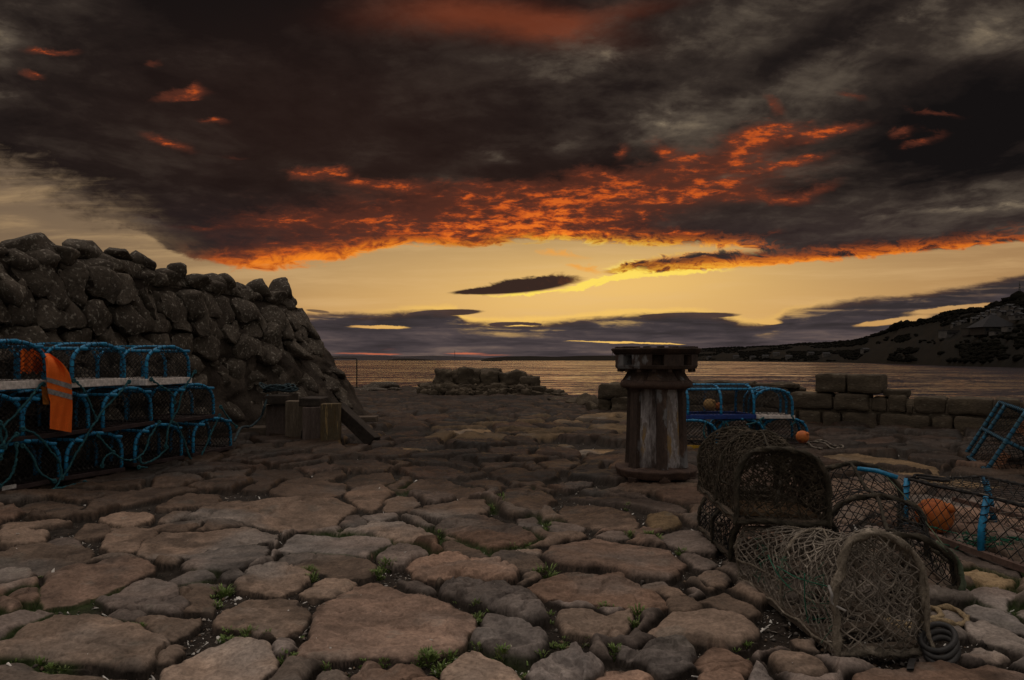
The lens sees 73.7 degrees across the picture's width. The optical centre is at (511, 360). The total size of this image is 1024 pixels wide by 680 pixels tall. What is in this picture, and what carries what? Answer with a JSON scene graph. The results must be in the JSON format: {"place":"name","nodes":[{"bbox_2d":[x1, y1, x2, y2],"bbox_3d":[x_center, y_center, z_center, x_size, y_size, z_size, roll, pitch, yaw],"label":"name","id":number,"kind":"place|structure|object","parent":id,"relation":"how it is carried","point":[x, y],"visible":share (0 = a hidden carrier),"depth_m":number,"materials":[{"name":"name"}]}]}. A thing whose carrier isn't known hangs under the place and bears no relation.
{"place":"outdoors","nodes":[
{"label":"outdoors","id":0,"kind":"place"},
{"bbox_2d":[0,393,25,488],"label":"lobster pot","id":1,"kind":"object","parent":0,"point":[18,435],"visible":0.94,"depth_m":4.95,"materials":[{"name":"fabric"}]},
{"bbox_2d":[0,338,46,450],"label":"lobster pot","id":2,"kind":"object","parent":1,"relation":"on","point":[18,381],"visible":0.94,"depth_m":5.09,"materials":[{"name":"fabric"}]},
{"bbox_2d":[20,348,72,431],"bbox_3d":[-3.557,0.240,5.207,0.231,0.657,0.381,0,0,0],"label":"hi vis jacket","id":3,"kind":"object","parent":2,"relation":"hanging from","point":[57,390],"visible":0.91,"depth_m":5.24,"materials":[{"name":"orange fabric"}]},
{"bbox_2d":[333,355,486,359],"bbox_3d":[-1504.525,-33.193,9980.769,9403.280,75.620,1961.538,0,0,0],"label":"hills","id":4,"kind":"structure","parent":0,"point":[367,357],"depth_m":9877.61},
{"bbox_2d":[387,359,434,360],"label":"island","id":5,"kind":"structure","parent":0,"point":[410,360],"depth_m":5232.51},
{"bbox_2d":[0,385,1023,679],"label":"paving","id":6,"kind":"structure","parent":0,"point":[336,513],"depth_m":3.30,"materials":[{"name":"stone"}]},
{"bbox_2d":[0,439,63,491],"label":"lobster pot","id":7,"kind":"object","parent":6,"relation":"on","point":[22,480],"visible":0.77,"depth_m":5.19,"materials":[{"name":"fabric"}]},
{"bbox_2d":[14,431,124,480],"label":"lobster pot","id":8,"kind":"object","parent":6,"relation":"on","point":[78,471],"visible":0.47,"depth_m":5.66,"materials":[{"name":"fabric"}]},
{"bbox_2d":[0,389,91,488],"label":"lobster pot","id":9,"kind":"object","parent":8,"relation":"on","point":[39,432],"visible":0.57,"depth_m":5.34,"materials":[{"name":"fabric"}]},
{"bbox_2d":[13,342,130,480],"bbox_3d":[-3.700,0.391,5.685,0.665,1.088,0.699,0,0,12],"label":"lobster pot","id":10,"kind":"object","parent":9,"relation":"on","point":[66,350],"visible":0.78,"depth_m":5.66,"materials":[{"name":"blue plastic"}]},
{"bbox_2d":[84,423,186,466],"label":"lobster pot","id":11,"kind":"object","parent":6,"relation":"on","point":[146,456],"visible":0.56,"depth_m":6.28,"materials":[{"name":"fabric"}]},
{"bbox_2d":[47,386,168,469],"bbox_3d":[-3.594,0.622,6.065,0.669,0.794,0.804,0,1,13],"label":"lobster pot","id":12,"kind":"object","parent":11,"relation":"on","point":[106,393],"visible":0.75,"depth_m":5.99,"materials":[{"name":"fabric"}]},
{"bbox_2d":[0,232,367,477],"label":"boulder wall","id":13,"kind":"structure","parent":6,"relation":"on","point":[240,341],"depth_m":7.81,"materials":[{"name":"grey stone"}]},
{"bbox_2d":[146,405,237,456],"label":"lobster pot","id":14,"kind":"object","parent":6,"relation":"on","point":[193,447],"visible":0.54,"depth_m":6.99,"materials":[{"name":"fabric"}]},
{"bbox_2d":[127,383,220,458],"bbox_3d":[-3.328,0.618,6.970,0.664,0.795,1.050,0,0,18],"label":"lobster pot","id":15,"kind":"object","parent":14,"relation":"on","point":[176,389],"visible":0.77,"depth_m":6.71,"materials":[{"name":"fabric"}]},
{"bbox_2d":[95,345,196,448],"bbox_3d":[-3.473,0.337,6.474,0.670,0.961,0.590,0,0,14],"label":"lobster pot","id":16,"kind":"object","parent":15,"relation":"on","point":[144,379],"visible":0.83,"depth_m":6.38,"materials":[{"name":"blue plastic"}]},
{"bbox_2d":[236,425,265,435],"bbox_3d":[-3.346,0.925,8.851,0.417,0.128,0.306,0,0,-3],"label":"plank","id":17,"kind":"object","parent":6,"relation":"on","point":[260,430],"visible":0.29,"depth_m":8.71,"materials":[{"name":"brown wood"}]},
{"bbox_2d":[263,393,380,444],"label":"mooring timbers","id":18,"kind":"object","parent":6,"relation":"on","point":[322,418],"visible":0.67,"depth_m":7.96,"materials":[{"name":"brown wood"}]},
{"bbox_2d":[233,382,298,441],"bbox_3d":[-3.017,0.589,8.194,0.532,0.606,1.598,0,0,0],"label":"mooring rope","id":19,"kind":"object","parent":18,"relation":"on","point":[286,387],"visible":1,"depth_m":8.70,"materials":[{"name":"fabric"}]},
{"bbox_2d":[333,357,356,387],"bbox_3d":[-5.766,0.475,22.800,0.659,1.151,2.444,0,0,0],"label":"handrail","id":20,"kind":"object","parent":6,"relation":"on","point":[356,365],"visible":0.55,"depth_m":23.98,"materials":[{"name":"metal"}]},
{"bbox_2d":[359,415,377,421],"bbox_3d":[-2.282,0.925,10.501,0.415,0.127,0.310,0,0,-3],"label":"plank","id":21,"kind":"object","parent":6,"relation":"on","point":[372,418],"visible":0.3,"depth_m":10.36,"materials":[{"name":"brown wood"}]},
{"bbox_2d":[11,492,753,679],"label":"grass","id":22,"kind":"structure","parent":6,"relation":"on","point":[427,652],"depth_m":2.48,"materials":[{"name":"plant"}]},
{"bbox_2d":[355,381,416,392],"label":"quay end rocks","id":23,"kind":"object","parent":6,"relation":"on","point":[376,386],"visible":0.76,"depth_m":22.72,"materials":[{"name":"grey stone"}]},
{"bbox_2d":[416,366,567,395],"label":"ruined wall","id":24,"kind":"structure","parent":6,"relation":"on","point":[464,380],"depth_m":19.39,"materials":[{"name":"stone"}]},
{"bbox_2d":[6,431,1022,679],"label":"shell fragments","id":25,"kind":"object","parent":6,"relation":"on","point":[380,611],"visible":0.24,"depth_m":2.62,"materials":[{"name":"white"}]},
{"bbox_2d":[32,453,1012,679],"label":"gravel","id":26,"kind":"structure","parent":6,"relation":"on","point":[896,659],"depth_m":2.51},
{"bbox_2d":[547,396,567,399],"bbox_3d":[1.097,0.992,16.657,0.511,0.216,0.534,0,0,19],"label":"fallen stone","id":27,"kind":"object","parent":6,"relation":"on","point":[554,397],"visible":0.36,"depth_m":16.54,"materials":[{"name":"stone"}]},
{"bbox_2d":[565,397,576,402],"bbox_3d":[1.388,0.964,15.362,0.572,0.248,0.606,0,0,0],"label":"fallen stone","id":28,"kind":"object","parent":6,"relation":"on","point":[572,400],"visible":0.35,"depth_m":15.18,"materials":[{"name":"stone"}]},
{"bbox_2d":[576,393,597,404],"bbox_3d":[1.619,0.861,14.434,0.532,0.328,0.530,0,0,-14],"label":"fallen stone","id":29,"kind":"object","parent":6,"relation":"on","point":[582,399],"visible":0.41,"depth_m":14.32,"materials":[{"name":"stone"}]},
{"bbox_2d":[585,401,597,409],"bbox_3d":[1.570,0.923,13.182,0.258,0.283,0.589,0,0,-15],"label":"fallen stone","id":30,"kind":"object","parent":6,"relation":"on","point":[590,405],"visible":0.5,"depth_m":13.00,"materials":[{"name":"stone"}]},
{"bbox_2d":[589,394,598,404],"bbox_3d":[1.664,0.880,13.780,0.266,0.374,0.604,0,0,0],"label":"fallen stone","id":31,"kind":"object","parent":6,"relation":"on","point":[594,398],"visible":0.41,"depth_m":13.62,"materials":[{"name":"stone"}]},
{"bbox_2d":[598,398,611,409],"bbox_3d":[1.776,0.853,12.880,0.294,0.319,0.452,0,0,12],"label":"fallen stone","id":32,"kind":"object","parent":6,"relation":"on","point":[604,404],"visible":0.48,"depth_m":12.69,"materials":[{"name":"stone"}]},
{"bbox_2d":[598,382,626,399],"bbox_3d":[1.895,0.579,12.775,0.526,0.336,0.474,0,0,27],"label":"fallen stone","id":33,"kind":"object","parent":32,"relation":"on","point":[611,390],"visible":0.75,"depth_m":12.59,"materials":[{"name":"stone"}]},
{"bbox_2d":[610,397,626,410],"bbox_3d":[2.071,0.840,12.673,0.487,0.376,0.470,0,0,14],"label":"fallen stone","id":34,"kind":"object","parent":6,"relation":"on","point":[620,403],"visible":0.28,"depth_m":12.50,"materials":[{"name":"stone"}]},
{"bbox_2d":[611,346,701,483],"bbox_3d":[1.193,0.478,5.660,0.737,1.180,0.738,0,0,0],"label":"capstan","id":35,"kind":"object","parent":6,"relation":"on","point":[656,382],"visible":0.94,"depth_m":5.47,"materials":[{"name":"wood"}]},
{"bbox_2d":[686,418,716,448],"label":"lobster pot","id":36,"kind":"object","parent":6,"relation":"on","point":[710,426],"visible":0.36,"depth_m":7.47,"materials":[{"name":"blue fabric"}]},
{"bbox_2d":[710,418,764,445],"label":"lobster pot","id":37,"kind":"object","parent":6,"relation":"on","point":[728,421],"visible":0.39,"depth_m":7.65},
{"bbox_2d":[697,483,838,561],"bbox_3d":[1.314,0.844,3.603,0.543,0.312,0.695,0,0,1],"label":"netted pot","id":38,"kind":"object","parent":6,"relation":"on","point":[712,532],"visible":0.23,"depth_m":3.51,"materials":[{"name":"brown fabric"}]},
{"bbox_2d":[696,426,832,528],"bbox_3d":[1.183,0.523,3.272,0.441,0.398,0.714,1,2,2],"label":"netted pot","id":39,"kind":"object","parent":38,"relation":"on","point":[791,510],"visible":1,"depth_m":3.00,"materials":[{"name":"brown fabric"}]},
{"bbox_2d":[748,418,808,443],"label":"lobster pot","id":40,"kind":"object","parent":6,"relation":"on","point":[765,422],"visible":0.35,"depth_m":7.78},
{"bbox_2d":[742,386,794,418],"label":"lobster pot","id":41,"kind":"object","parent":40,"relation":"on","point":[761,391],"visible":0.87,"depth_m":7.64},
{"bbox_2d":[806,439,844,449],"bbox_3d":[3.464,0.949,7.524,0.382,0.089,0.817,0,0,18],"label":"pale rope","id":42,"kind":"object","parent":6,"relation":"on","point":[824,441],"visible":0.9,"depth_m":7.58,"materials":[{"name":"beige fabric"}]},
{"bbox_2d":[733,525,939,659],"bbox_3d":[1.183,0.777,2.638,0.382,0.448,0.891,-2,0,-4],"label":"netted pot","id":43,"kind":"object","parent":6,"relation":"on","point":[905,645],"visible":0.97,"depth_m":2.36,"materials":[{"name":"beige fabric"}]},
{"bbox_2d":[685,373,1023,435],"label":"parapet wall","id":44,"kind":"structure","parent":6,"relation":"on","point":[837,397],"depth_m":9.79,"materials":[{"name":"stone"}]},
{"bbox_2d":[813,460,966,592],"bbox_3d":[1.767,0.777,3.318,0.496,0.440,0.937,-3,0,15],"label":"netted pot","id":45,"kind":"object","parent":6,"relation":"on","point":[956,580],"visible":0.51,"depth_m":3.25,"materials":[{"name":"brown fabric"}]},
{"bbox_2d":[907,658,918,670],"bbox_3d":[1.272,0.967,2.166,0.020,0.029,0.151,0,0,37],"label":"rubber strap","id":46,"kind":"object","parent":6,"relation":"on","point":[911,664],"visible":1,"depth_m":2.14,"materials":[{"name":"black rubber"}]},
{"bbox_2d":[881,603,969,631],"bbox_3d":[1.611,0.992,2.630,0.359,0.054,0.207,0,0,-30],"label":"tan rope","id":47,"kind":"object","parent":6,"relation":"on","point":[940,615],"visible":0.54,"depth_m":2.62,"materials":[{"name":"beige fabric"}]},
{"bbox_2d":[917,621,960,663],"bbox_3d":[1.400,0.930,2.235,0.126,0.118,0.109,0,0,0],"label":"rubber ring","id":48,"kind":"object","parent":6,"relation":"on","point":[950,651],"visible":0.94,"depth_m":2.23,"materials":[{"name":"black rubber"}]},
{"bbox_2d":[900,473,1023,572],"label":"box creel","id":49,"kind":"object","parent":6,"relation":"on","point":[987,505],"visible":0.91,"depth_m":3.61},
{"bbox_2d":[915,498,955,532],"bbox_3d":[2.400,0.885,3.880,0.194,0.194,0.194,0,0,-3],"label":"buoy","id":50,"kind":"object","parent":49,"relation":"in","point":[937,512],"visible":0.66,"depth_m":3.81,"materials":[{"name":"orange plastic"}]},
{"bbox_2d":[930,526,1022,551],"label":"green net","id":51,"kind":"object","parent":6,"relation":"on","point":[993,539],"visible":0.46,"depth_m":3.62,"materials":[{"name":"fabric"}]},
{"bbox_2d":[965,401,1023,468],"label":"stood pot","id":52,"kind":"object","parent":6,"relation":"on","point":[1005,441],"visible":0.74,"depth_m":6.26,"materials":[{"name":"blue plastic"}]},
{"bbox_2d":[0,0,1023,357],"label":"sky","id":53,"kind":"structure","parent":0,"point":[466,178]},
{"bbox_2d":[481,355,614,360],"bbox_3d":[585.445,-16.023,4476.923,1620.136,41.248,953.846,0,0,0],"label":"coast","id":54,"kind":"structure","parent":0,"point":[562,358],"depth_m":4463.12},
{"bbox_2d":[335,360,1023,401],"bbox_3d":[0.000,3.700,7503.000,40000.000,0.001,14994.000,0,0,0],"label":"sea","id":55,"kind":"structure","parent":0,"point":[575,378],"depth_m":188.20,"materials":[{"name":"grey liquid"}]},
{"bbox_2d":[685,383,795,438],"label":"lobster pot","id":56,"kind":"object","parent":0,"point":[714,414],"visible":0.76,"depth_m":7.62,"materials":[{"name":"blue plastic"}]},
{"bbox_2d":[703,399,715,410],"bbox_3d":[2.235,0.505,7.720,0.139,0.138,0.138,0,0,-3],"label":"buoy","id":57,"kind":"object","parent":56,"relation":"in","point":[711,408],"visible":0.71,"depth_m":7.67,"materials":[{"name":"orange plastic"}]},
{"bbox_2d":[796,431,808,442],"bbox_3d":[1.455,0.385,3.420,0.063,0.063,0.063,0,0,-3],"label":"buoy","id":58,"kind":"object","parent":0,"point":[802,436],"visible":1,"depth_m":3.40,"materials":[{"name":"orange plastic"}]},
{"bbox_2d":[698,306,1023,367],"bbox_3d":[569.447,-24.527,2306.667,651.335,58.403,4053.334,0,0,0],"label":"headland","id":59,"kind":"structure","parent":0,"point":[925,354],"depth_m":643.18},
{"bbox_2d":[822,352,829,356],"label":"cottage","id":60,"kind":"structure","parent":59,"relation":"on","point":[824,354],"depth_m":1136.93,"materials":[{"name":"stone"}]},
{"bbox_2d":[698,290,1023,362],"bbox_3d":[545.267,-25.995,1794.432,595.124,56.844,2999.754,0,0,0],"label":"woodland","id":61,"kind":"object","parent":59,"relation":"on","point":[984,352],"visible":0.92,"depth_m":607.01,"materials":[{"name":"black plant"}]},
{"bbox_2d":[938,330,959,337],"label":"white hall","id":62,"kind":"structure","parent":59,"relation":"on","point":[946,333],"depth_m":520.41,"materials":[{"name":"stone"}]},
{"bbox_2d":[957,320,966,325],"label":"house","id":63,"kind":"structure","parent":59,"relation":"on","point":[960,322],"depth_m":548.30,"materials":[{"name":"stone"}]},
{"bbox_2d":[961,328,969,334],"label":"glazed hall","id":64,"kind":"structure","parent":59,"relation":"on","point":[965,331],"depth_m":480.86,"materials":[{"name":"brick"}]},
{"bbox_2d":[970,317,978,323],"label":"house","id":65,"kind":"structure","parent":59,"relation":"on","point":[972,319],"depth_m":529.45,"materials":[{"name":"stone"}]},
{"bbox_2d":[967,315,1013,334],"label":"house","id":66,"kind":"structure","parent":59,"relation":"on","point":[983,326],"depth_m":445.59,"materials":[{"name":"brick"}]},
{"bbox_2d":[988,331,1004,335],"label":"annex","id":67,"kind":"object","parent":59,"relation":"on","point":[994,332],"visible":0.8,"depth_m":423.81,"materials":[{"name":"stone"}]},
{"bbox_2d":[997,310,1006,316],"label":"house","id":68,"kind":"structure","parent":59,"relation":"on","point":[1000,313],"depth_m":494.51,"materials":[{"name":"stone"}]},
{"bbox_2d":[1001,326,1016,331],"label":"annex","id":69,"kind":"object","parent":59,"relation":"on","point":[1006,328],"visible":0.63,"depth_m":413.63,"materials":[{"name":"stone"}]},
{"bbox_2d":[1004,304,1013,310],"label":"house","id":70,"kind":"structure","parent":59,"relation":"on","point":[1007,307],"depth_m":498.35,"materials":[{"name":"stone"}]},
{"bbox_2d":[1007,309,1013,314],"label":"house","id":71,"kind":"structure","parent":59,"relation":"on","point":[1009,311],"depth_m":480.62,"materials":[{"name":"stone"}]},
{"bbox_2d":[1014,308,1022,312],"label":"house","id":72,"kind":"structure","parent":59,"relation":"on","point":[1017,310],"depth_m":462.97,"materials":[{"name":"stone"}]},
{"bbox_2d":[860,348,869,353],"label":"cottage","id":73,"kind":"structure","parent":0,"point":[862,350],"depth_m":892.76,"materials":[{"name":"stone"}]}
]}

